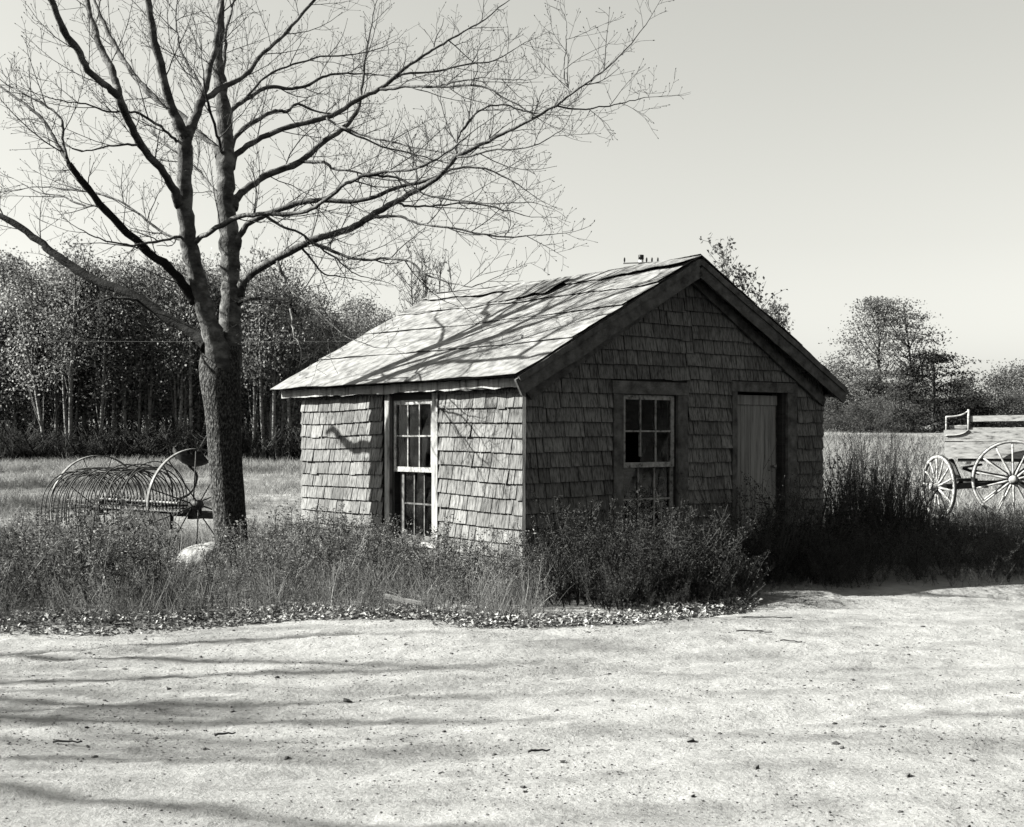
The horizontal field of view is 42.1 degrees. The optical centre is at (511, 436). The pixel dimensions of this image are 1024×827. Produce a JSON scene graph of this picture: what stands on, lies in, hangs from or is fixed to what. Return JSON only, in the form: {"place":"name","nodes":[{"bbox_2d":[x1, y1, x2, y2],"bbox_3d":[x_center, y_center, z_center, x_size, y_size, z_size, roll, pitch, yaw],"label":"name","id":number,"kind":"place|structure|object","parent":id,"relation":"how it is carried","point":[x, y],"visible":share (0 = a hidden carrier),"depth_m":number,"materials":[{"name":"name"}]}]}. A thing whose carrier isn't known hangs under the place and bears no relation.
{"place":"outdoors","nodes":[
{"label":"outdoors","id":0,"kind":"place"},
{"bbox_2d":[0,594,1023,826],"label":"road","id":1,"kind":"structure","parent":0,"point":[45,796],"depth_m":6.59,"materials":[{"name":"grey gravel"}]},
{"bbox_2d":[0,421,1023,635],"bbox_3d":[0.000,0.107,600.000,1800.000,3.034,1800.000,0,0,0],"label":"ground","id":2,"kind":"structure","parent":0,"point":[1012,590],"depth_m":12.39,"materials":[{"name":"grey plant"}]},
{"bbox_2d":[0,287,42,431],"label":"woodland tree","id":3,"kind":"object","parent":2,"relation":"on","point":[2,412],"visible":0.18,"depth_m":58.56,"materials":[{"name":"grey plant"}]},
{"bbox_2d":[0,253,43,410],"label":"woodland tree","id":4,"kind":"object","parent":2,"relation":"on","point":[13,280],"visible":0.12,"depth_m":59.05,"materials":[{"name":"grey plant"}]},
{"bbox_2d":[4,255,56,456],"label":"birch tree","id":5,"kind":"object","parent":2,"relation":"on","point":[39,330],"visible":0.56,"depth_m":56.09,"materials":[{"name":"grey plant"}]},
{"bbox_2d":[0,246,61,434],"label":"woodland tree","id":6,"kind":"object","parent":2,"relation":"on","point":[7,265],"visible":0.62,"depth_m":56.32,"materials":[{"name":"grey plant"}]},
{"bbox_2d":[0,275,67,460],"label":"birch tree","id":7,"kind":"object","parent":2,"relation":"on","point":[32,375],"visible":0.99,"depth_m":54.41,"materials":[{"name":"grey plant"}]},
{"bbox_2d":[3,272,78,436],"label":"woodland tree","id":8,"kind":"object","parent":2,"relation":"on","point":[47,396],"visible":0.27,"depth_m":56.85,"materials":[{"name":"grey plant"}]},
{"bbox_2d":[29,257,77,458],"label":"birch tree","id":9,"kind":"object","parent":2,"relation":"on","point":[55,398],"visible":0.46,"depth_m":55.89,"materials":[{"name":"grey plant"}]},
{"bbox_2d":[6,254,106,442],"bbox_3d":[-19.334,-3.365,57.433,4.895,9.108,4.790,0,0,0],"label":"woodland tree","id":10,"kind":"object","parent":2,"relation":"on","point":[42,348],"visible":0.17,"depth_m":56.62,"materials":[{"name":"grey plant"}]},
{"bbox_2d":[25,251,106,457],"bbox_3d":[-18.246,-3.235,55.329,3.583,9.043,3.992,0,-1,-41],"label":"birch tree","id":11,"kind":"object","parent":2,"relation":"on","point":[63,389],"visible":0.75,"depth_m":55.02,"materials":[{"name":"grey plant"}]},
{"bbox_2d":[18,233,115,460],"bbox_3d":[-18.008,-3.481,53.873,3.645,9.600,2.997,0,2,-10],"label":"birch tree","id":12,"kind":"object","parent":2,"relation":"on","point":[72,359],"visible":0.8,"depth_m":54.04,"materials":[{"name":"grey plant"}]},
{"bbox_2d":[44,247,94,429],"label":"birch tree","id":13,"kind":"object","parent":2,"relation":"on","point":[74,335],"visible":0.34,"depth_m":56.24,"materials":[{"name":"grey plant"}]},
{"bbox_2d":[40,254,116,439],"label":"woodland tree","id":14,"kind":"object","parent":2,"relation":"on","point":[84,403],"visible":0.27,"depth_m":56.53,"materials":[{"name":"grey plant"}]},
{"bbox_2d":[62,250,109,457],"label":"birch tree","id":15,"kind":"object","parent":2,"relation":"on","point":[77,406],"visible":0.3,"depth_m":56.43,"materials":[{"name":"grey plant"}]},
{"bbox_2d":[58,259,143,455],"bbox_3d":[-17.455,-3.178,56.662,4.247,8.760,4.508,0,0,-9],"label":"woodland tree","id":16,"kind":"object","parent":2,"relation":"on","point":[109,409],"visible":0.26,"depth_m":56.47,"materials":[{"name":"grey plant"}]},
{"bbox_2d":[78,252,139,418],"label":"birch tree","id":17,"kind":"object","parent":2,"relation":"on","point":[109,321],"visible":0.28,"depth_m":56.28,"materials":[{"name":"grey plant"}]},
{"bbox_2d":[72,300,147,454],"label":"birch tree","id":18,"kind":"object","parent":2,"relation":"on","point":[102,385],"visible":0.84,"depth_m":55.15,"materials":[{"name":"grey plant"}]},
{"bbox_2d":[82,292,144,456],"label":"birch tree","id":19,"kind":"object","parent":2,"relation":"on","point":[113,404],"visible":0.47,"depth_m":55.95,"materials":[{"name":"grey plant"}]},
{"bbox_2d":[83,251,153,452],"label":"birch tree","id":20,"kind":"object","parent":2,"relation":"on","point":[124,407],"visible":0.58,"depth_m":55.83,"materials":[{"name":"grey plant"}]},
{"bbox_2d":[81,263,157,431],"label":"woodland tree","id":21,"kind":"object","parent":2,"relation":"on","point":[128,409],"visible":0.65,"depth_m":55.79,"materials":[{"name":"black plant"}]},
{"bbox_2d":[91,250,148,401],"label":"birch tree","id":22,"kind":"object","parent":2,"relation":"on","point":[122,282],"visible":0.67,"depth_m":55.60,"materials":[{"name":"grey plant"}]},
{"bbox_2d":[41,447,213,555],"bbox_3d":[-4.574,0.831,16.559,2.778,1.435,1.986,0,0,42],"label":"hay rake","id":23,"kind":"object","parent":2,"relation":"on","point":[193,510],"visible":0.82,"depth_m":15.97,"materials":[{"name":"metal"}]},
{"bbox_2d":[112,259,164,457],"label":"birch tree","id":24,"kind":"object","parent":2,"relation":"on","point":[140,370],"visible":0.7,"depth_m":55.96,"materials":[{"name":"grey plant"}]},
{"bbox_2d":[110,256,167,426],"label":"birch tree","id":25,"kind":"object","parent":2,"relation":"on","point":[145,405],"visible":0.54,"depth_m":56.34,"materials":[{"name":"grey plant"}]},
{"bbox_2d":[104,251,177,434],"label":"woodland tree","id":26,"kind":"object","parent":2,"relation":"on","point":[148,358],"visible":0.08,"depth_m":61.07,"materials":[{"name":"black plant"}]},
{"bbox_2d":[110,277,183,435],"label":"woodland tree","id":27,"kind":"object","parent":2,"relation":"on","point":[156,407],"visible":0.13,"depth_m":57.95,"materials":[{"name":"black plant"}]},
{"bbox_2d":[0,414,301,461],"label":"undergrowth","id":28,"kind":"object","parent":2,"relation":"on","point":[160,442],"visible":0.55,"depth_m":54.16,"materials":[{"name":"black plant"}]},
{"bbox_2d":[117,278,192,440],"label":"birch tree","id":29,"kind":"object","parent":2,"relation":"on","point":[150,394],"visible":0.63,"depth_m":55.99,"materials":[{"name":"grey plant"}]},
{"bbox_2d":[132,251,180,429],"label":"birch tree","id":30,"kind":"object","parent":2,"relation":"on","point":[160,330],"visible":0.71,"depth_m":55.93,"materials":[{"name":"grey plant"}]},
{"bbox_2d":[135,262,195,430],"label":"woodland tree","id":31,"kind":"object","parent":2,"relation":"on","point":[155,361],"visible":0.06,"depth_m":60.56,"materials":[{"name":"black plant"}]},
{"bbox_2d":[135,281,203,426],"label":"woodland tree","id":32,"kind":"object","parent":2,"relation":"on","point":[168,410],"visible":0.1,"depth_m":57.87,"materials":[{"name":"black plant"}]},
{"bbox_2d":[147,251,198,430],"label":"birch tree","id":33,"kind":"object","parent":2,"relation":"on","point":[174,378],"visible":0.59,"depth_m":55.73,"materials":[{"name":"grey plant"}]},
{"bbox_2d":[138,252,218,439],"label":"birch tree","id":34,"kind":"object","parent":2,"relation":"on","point":[182,387],"visible":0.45,"depth_m":55.48,"materials":[{"name":"grey plant"}]},
{"bbox_2d":[147,249,219,450],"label":"birch tree","id":35,"kind":"object","parent":2,"relation":"on","point":[190,364],"visible":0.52,"depth_m":55.30,"materials":[{"name":"grey plant"}]},
{"bbox_2d":[166,261,210,436],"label":"birch tree","id":36,"kind":"object","parent":2,"relation":"on","point":[186,400],"visible":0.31,"depth_m":55.85,"materials":[{"name":"grey plant"}]},
{"bbox_2d":[176,542,219,571],"bbox_3d":[-3.239,1.269,13.999,0.588,0.330,0.468,0,0,0],"label":"boulder","id":37,"kind":"object","parent":2,"relation":"on","point":[208,546],"visible":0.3,"depth_m":13.84,"materials":[{"name":"stone"}]},
{"bbox_2d":[145,277,253,429],"bbox_3d":[-13.394,-3.048,57.550,4.967,8.465,4.562,0,0,15],"label":"woodland tree","id":38,"kind":"object","parent":2,"relation":"on","point":[202,418],"visible":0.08,"depth_m":56.86,"materials":[{"name":"black plant"}]},
{"bbox_2d":[173,284,254,435],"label":"woodland tree","id":39,"kind":"object","parent":2,"relation":"on","point":[217,316],"visible":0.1,"depth_m":56.20,"materials":[{"name":"black plant"}]},
{"bbox_2d":[241,292,282,437],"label":"woodland tree","id":40,"kind":"object","parent":2,"relation":"on","point":[247,418],"visible":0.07,"depth_m":58.16,"materials":[{"name":"grey plant"}]},
{"bbox_2d":[241,271,287,434],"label":"birch tree","id":41,"kind":"object","parent":2,"relation":"on","point":[267,413],"visible":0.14,"depth_m":56.66,"materials":[{"name":"grey plant"}]},
{"bbox_2d":[241,273,296,457],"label":"birch tree","id":42,"kind":"object","parent":2,"relation":"on","point":[254,385],"visible":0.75,"depth_m":54.75,"materials":[{"name":"grey plant"}]},
{"bbox_2d":[241,270,303,455],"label":"woodland tree","id":43,"kind":"object","parent":2,"relation":"on","point":[258,399],"visible":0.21,"depth_m":57.09,"materials":[{"name":"grey plant"}]},
{"bbox_2d":[249,280,295,458],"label":"birch tree","id":44,"kind":"object","parent":2,"relation":"on","point":[270,428],"visible":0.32,"depth_m":55.76,"materials":[{"name":"grey plant"}]},
{"bbox_2d":[239,237,310,459],"bbox_3d":[-10.007,-3.407,54.990,3.992,9.495,3.583,2,1,42],"label":"birch tree","id":45,"kind":"object","parent":2,"relation":"on","point":[260,277],"visible":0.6,"depth_m":54.60,"materials":[{"name":"grey plant"}]},
{"bbox_2d":[245,259,321,460],"bbox_3d":[-9.549,-3.039,55.013,3.645,8.686,2.997,0,0,25],"label":"birch tree","id":46,"kind":"object","parent":2,"relation":"on","point":[274,399],"visible":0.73,"depth_m":54.73,"materials":[{"name":"grey plant"}]},
{"bbox_2d":[0,486,573,627],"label":"weeds","id":47,"kind":"object","parent":2,"relation":"on","point":[102,546],"visible":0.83,"depth_m":11.45,"materials":[{"name":"grey plant"}]},
{"bbox_2d":[250,279,323,460],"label":"birch tree","id":48,"kind":"object","parent":2,"relation":"on","point":[288,421],"visible":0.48,"depth_m":55.31,"materials":[{"name":"grey plant"}]},
{"bbox_2d":[268,253,312,459],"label":"birch tree","id":49,"kind":"object","parent":2,"relation":"on","point":[296,284],"visible":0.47,"depth_m":55.95,"materials":[{"name":"grey plant"}]},
{"bbox_2d":[265,271,319,408],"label":"birch tree","id":50,"kind":"object","parent":2,"relation":"on","point":[295,320],"visible":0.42,"depth_m":56.16,"materials":[{"name":"grey plant"}]},
{"bbox_2d":[265,294,331,432],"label":"woodland tree","id":51,"kind":"object","parent":2,"relation":"on","point":[306,315],"visible":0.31,"depth_m":56.29,"materials":[{"name":"grey plant"}]},
{"bbox_2d":[282,320,335,429],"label":"woodland tree","id":52,"kind":"object","parent":2,"relation":"on","point":[317,326],"visible":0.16,"depth_m":58.04,"materials":[{"name":"grey plant"}]},
{"bbox_2d":[282,285,349,405],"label":"woodland tree","id":53,"kind":"object","parent":2,"relation":"on","point":[318,297],"visible":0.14,"depth_m":61.19,"materials":[{"name":"grey plant"}]},
{"bbox_2d":[307,310,352,362],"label":"woodland tree","id":54,"kind":"object","parent":2,"relation":"on","point":[330,334],"visible":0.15,"depth_m":58.39,"materials":[{"name":"grey plant"}]},
{"bbox_2d":[0,0,688,587],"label":"bare tree","id":55,"kind":"object","parent":2,"relation":"on","point":[220,344],"visible":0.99,"depth_m":13.73,"materials":[{"name":"grey plant"}]},
{"bbox_2d":[329,309,359,353],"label":"woodland tree","id":56,"kind":"object","parent":2,"relation":"on","point":[340,344],"visible":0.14,"depth_m":56.74,"materials":[{"name":"grey plant"}]},
{"bbox_2d":[316,293,384,352],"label":"woodland tree","id":57,"kind":"object","parent":2,"relation":"on","point":[365,312],"visible":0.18,"depth_m":60.34,"materials":[{"name":"grey plant"}]},
{"bbox_2d":[0,589,767,637],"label":"leaf litter","id":58,"kind":"object","parent":2,"relation":"on","point":[451,616],"visible":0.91,"depth_m":10.23,"materials":[{"name":"grey plant"}]},
{"bbox_2d":[319,234,489,340],"bbox_3d":[-3.396,-3.876,58.415,6.864,9.860,8.006,0,0,37],"label":"bare tree","id":59,"kind":"object","parent":2,"relation":"on","point":[422,276],"visible":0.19,"depth_m":57.11,"materials":[{"name":"grey plant"}]},
{"bbox_2d":[0,428,1023,563],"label":"field grass","id":60,"kind":"structure","parent":2,"relation":"on","point":[32,479],"depth_m":36.15,"materials":[{"name":"grey plant"}]},
{"bbox_2d":[270,254,847,589],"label":"shed","id":61,"kind":"structure","parent":2,"relation":"on","point":[620,384],"depth_m":13.64,"materials":[{"name":"grey wood"}]},
{"bbox_2d":[385,391,439,547],"bbox_3d":[-0.985,0.300,13.638,0.170,1.620,0.956,0,0,-38],"label":"window","id":62,"kind":"structure","parent":61,"relation":"in","point":[434,402],"depth_m":13.69,"materials":[{"name":"white paint"}]},
{"bbox_2d":[611,380,688,539],"bbox_3d":[1.339,0.243,13.212,1.054,1.574,0.180,0,0,-38],"label":"window","id":63,"kind":"structure","parent":61,"relation":"in","point":[620,388],"depth_m":13.24,"materials":[{"name":"grey wood"}]},
{"bbox_2d":[738,395,776,557],"bbox_3d":[2.609,0.447,14.211,0.691,1.780,0.096,0,0,-38],"label":"door","id":64,"kind":"structure","parent":61,"relation":"in","point":[756,413],"depth_m":14.24,"materials":[{"name":"wood"}]},
{"bbox_2d":[510,527,624,607],"bbox_3d":[0.494,1.120,11.298,1.033,0.709,1.060,0,0,41],"label":"shrub","id":65,"kind":"object","parent":2,"relation":"on","point":[558,575],"visible":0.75,"depth_m":11.19,"materials":[{"name":"grey plant"}]},
{"bbox_2d":[566,545,645,612],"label":"shrub","id":66,"kind":"object","parent":2,"relation":"on","point":[600,588],"visible":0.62,"depth_m":10.99,"materials":[{"name":"grey plant"}]},
{"bbox_2d":[638,479,728,601],"bbox_3d":[1.462,0.924,11.768,0.856,1.101,1.006,0,0,-44],"label":"shrub","id":67,"kind":"object","parent":2,"relation":"on","point":[688,528],"visible":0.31,"depth_m":11.75,"materials":[{"name":"grey plant"}]},
{"bbox_2d":[493,457,880,618],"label":"dark weeds","id":68,"kind":"object","parent":2,"relation":"on","point":[653,562],"visible":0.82,"depth_m":11.69,"materials":[{"name":"black plant"}]},
{"bbox_2d":[666,534,765,608],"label":"shrub","id":69,"kind":"object","parent":2,"relation":"on","point":[730,584],"visible":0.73,"depth_m":11.31,"materials":[{"name":"grey plant"}]},
{"bbox_2d":[663,523,769,597],"bbox_3d":[1.733,1.097,11.882,1.089,0.754,1.036,0,0,0],"label":"shrub","id":70,"kind":"object","parent":2,"relation":"on","point":[734,554],"visible":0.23,"depth_m":11.71,"materials":[{"name":"grey plant"}]},
{"bbox_2d":[699,233,793,332],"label":"sparse tree","id":71,"kind":"object","parent":2,"relation":"on","point":[778,318],"visible":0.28,"depth_m":59.77,"materials":[{"name":"grey plant"}]},
{"bbox_2d":[662,444,831,586],"bbox_3d":[2.305,0.773,12.736,1.368,1.402,1.383,0,0,25],"label":"shrub","id":72,"kind":"object","parent":2,"relation":"on","point":[788,523],"visible":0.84,"depth_m":12.80,"materials":[{"name":"black plant"}]},
{"bbox_2d":[823,398,844,431],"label":"bushy tree","id":73,"kind":"object","parent":2,"relation":"on","point":[827,418],"visible":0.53,"depth_m":75.99,"materials":[{"name":"grey plant"}]},
{"bbox_2d":[820,355,877,429],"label":"bushy tree","id":74,"kind":"object","parent":2,"relation":"on","point":[831,371],"visible":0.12,"depth_m":80.96,"materials":[{"name":"grey plant"}]},
{"bbox_2d":[832,399,867,432],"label":"bushy tree","id":75,"kind":"object","parent":2,"relation":"on","point":[850,410],"visible":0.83,"depth_m":75.28,"materials":[{"name":"grey plant"}]},
{"bbox_2d":[823,427,888,535],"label":"shrub","id":76,"kind":"object","parent":2,"relation":"on","point":[849,470],"visible":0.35,"depth_m":15.90,"materials":[{"name":"grey plant"}]},
{"bbox_2d":[828,364,891,430],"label":"bushy tree","id":77,"kind":"object","parent":2,"relation":"on","point":[852,381],"visible":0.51,"depth_m":77.94,"materials":[{"name":"grey plant"}]},
{"bbox_2d":[823,455,916,563],"bbox_3d":[3.856,0.837,14.987,1.038,1.271,1.003,0,0,-41],"label":"shrub","id":78,"kind":"object","parent":2,"relation":"on","point":[857,497],"visible":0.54,"depth_m":14.84,"materials":[{"name":"black plant"}]},
{"bbox_2d":[849,394,890,432],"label":"bushy tree","id":79,"kind":"object","parent":2,"relation":"on","point":[871,412],"visible":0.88,"depth_m":75.16,"materials":[{"name":"grey plant"}]},
{"bbox_2d":[823,401,922,525],"bbox_3d":[4.413,0.498,16.547,1.305,1.944,1.303,0,0,-42],"label":"shrub","id":80,"kind":"object","parent":2,"relation":"on","point":[861,458],"visible":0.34,"depth_m":16.50,"materials":[{"name":"grey plant"}]},
{"bbox_2d":[842,375,905,430],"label":"bushy tree","id":81,"kind":"object","parent":2,"relation":"on","point":[879,391],"visible":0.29,"depth_m":78.18,"materials":[{"name":"grey plant"}]},
{"bbox_2d":[818,295,952,430],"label":"tall field tree","id":82,"kind":"object","parent":2,"relation":"on","point":[877,306],"visible":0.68,"depth_m":79.61,"materials":[{"name":"grey plant"}]},
{"bbox_2d":[870,399,908,432],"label":"bushy tree","id":83,"kind":"object","parent":2,"relation":"on","point":[889,423],"visible":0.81,"depth_m":74.78,"materials":[{"name":"grey plant"}]},
{"bbox_2d":[861,375,924,431],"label":"bushy tree","id":84,"kind":"object","parent":2,"relation":"on","point":[894,392],"visible":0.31,"depth_m":77.06,"materials":[{"name":"grey plant"}]},
{"bbox_2d":[847,456,943,553],"bbox_3d":[4.307,0.824,15.241,1.005,1.296,1.105,0,0,0],"label":"shrub","id":85,"kind":"object","parent":2,"relation":"on","point":[900,508],"visible":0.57,"depth_m":15.09,"materials":[{"name":"black plant"}]},
{"bbox_2d":[846,419,948,523],"bbox_3d":[4.889,0.607,16.862,1.157,1.733,1.145,0,0,-15],"label":"shrub","id":86,"kind":"object","parent":2,"relation":"on","point":[917,477],"visible":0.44,"depth_m":16.77,"materials":[{"name":"grey plant"}]},
{"bbox_2d":[780,499,1023,586],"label":"weeds","id":87,"kind":"object","parent":2,"relation":"on","point":[910,558],"visible":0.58,"depth_m":13.65,"materials":[{"name":"black plant"}]},
{"bbox_2d":[893,395,936,432],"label":"bushy tree","id":88,"kind":"object","parent":2,"relation":"on","point":[919,426],"visible":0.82,"depth_m":75.00,"materials":[{"name":"grey plant"}]},
{"bbox_2d":[846,297,989,426],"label":"tall field tree","id":89,"kind":"object","parent":2,"relation":"on","point":[910,316],"visible":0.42,"depth_m":81.00,"materials":[{"name":"grey plant"}]},
{"bbox_2d":[880,454,959,527],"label":"shrub","id":90,"kind":"object","parent":2,"relation":"on","point":[934,486],"visible":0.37,"depth_m":16.89,"materials":[{"name":"grey plant"}]},
{"bbox_2d":[891,491,956,551],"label":"shrub","id":91,"kind":"object","parent":2,"relation":"on","point":[940,518],"visible":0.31,"depth_m":15.46,"materials":[{"name":"grey plant"}]},
{"bbox_2d":[920,400,959,432],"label":"bushy tree","id":92,"kind":"object","parent":2,"relation":"on","point":[941,416],"visible":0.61,"depth_m":74.72,"materials":[{"name":"grey plant"}]},
{"bbox_2d":[881,348,1008,432],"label":"pine tree","id":93,"kind":"object","parent":2,"relation":"on","point":[932,358],"visible":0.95,"depth_m":74.38,"materials":[{"name":"black plant"}]},
{"bbox_2d":[931,374,996,429],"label":"bushy tree","id":94,"kind":"object","parent":2,"relation":"on","point":[965,387],"visible":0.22,"depth_m":78.64,"materials":[{"name":"grey plant"}]},
{"bbox_2d":[936,390,993,429],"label":"bushy tree","id":95,"kind":"object","parent":2,"relation":"on","point":[962,407],"visible":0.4,"depth_m":75.18,"materials":[{"name":"grey plant"}]},
{"bbox_2d":[927,499,1004,544],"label":"shrub","id":96,"kind":"object","parent":2,"relation":"on","point":[967,516],"visible":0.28,"depth_m":16.13,"materials":[{"name":"grey plant"}]},
{"bbox_2d":[921,409,1023,517],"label":"wagon","id":97,"kind":"object","parent":2,"relation":"on","point":[989,445],"visible":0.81,"depth_m":23.07,"materials":[{"name":"paint"}]},
{"bbox_2d":[958,397,1003,427],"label":"bushy tree","id":98,"kind":"object","parent":2,"relation":"on","point":[981,404],"visible":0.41,"depth_m":75.31,"materials":[{"name":"grey plant"}]},
{"bbox_2d":[965,366,1023,427],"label":"bushy tree","id":99,"kind":"object","parent":2,"relation":"on","point":[995,386],"visible":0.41,"depth_m":78.67,"materials":[{"name":"grey plant"}]},
{"bbox_2d":[969,497,1023,540],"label":"shrub","id":100,"kind":"object","parent":2,"relation":"on","point":[996,516],"visible":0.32,"depth_m":16.55,"materials":[{"name":"grey plant"}]},
{"bbox_2d":[982,387,1023,427],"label":"bushy tree","id":101,"kind":"object","parent":2,"relation":"on","point":[1012,398],"visible":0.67,"depth_m":74.86,"materials":[{"name":"grey plant"}]},
{"bbox_2d":[982,358,1023,426],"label":"bushy tree","id":102,"kind":"object","parent":2,"relation":"on","point":[1017,370],"visible":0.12,"depth_m":80.76,"materials":[{"name":"grey plant"}]},
{"bbox_2d":[993,358,1023,425],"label":"bushy tree","id":103,"kind":"object","parent":2,"relation":"on","point":[1020,377],"visible":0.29,"depth_m":78.58,"materials":[{"name":"grey plant"}]},
{"bbox_2d":[0,0,1023,436],"label":"sky","id":104,"kind":"structure","parent":0,"point":[848,151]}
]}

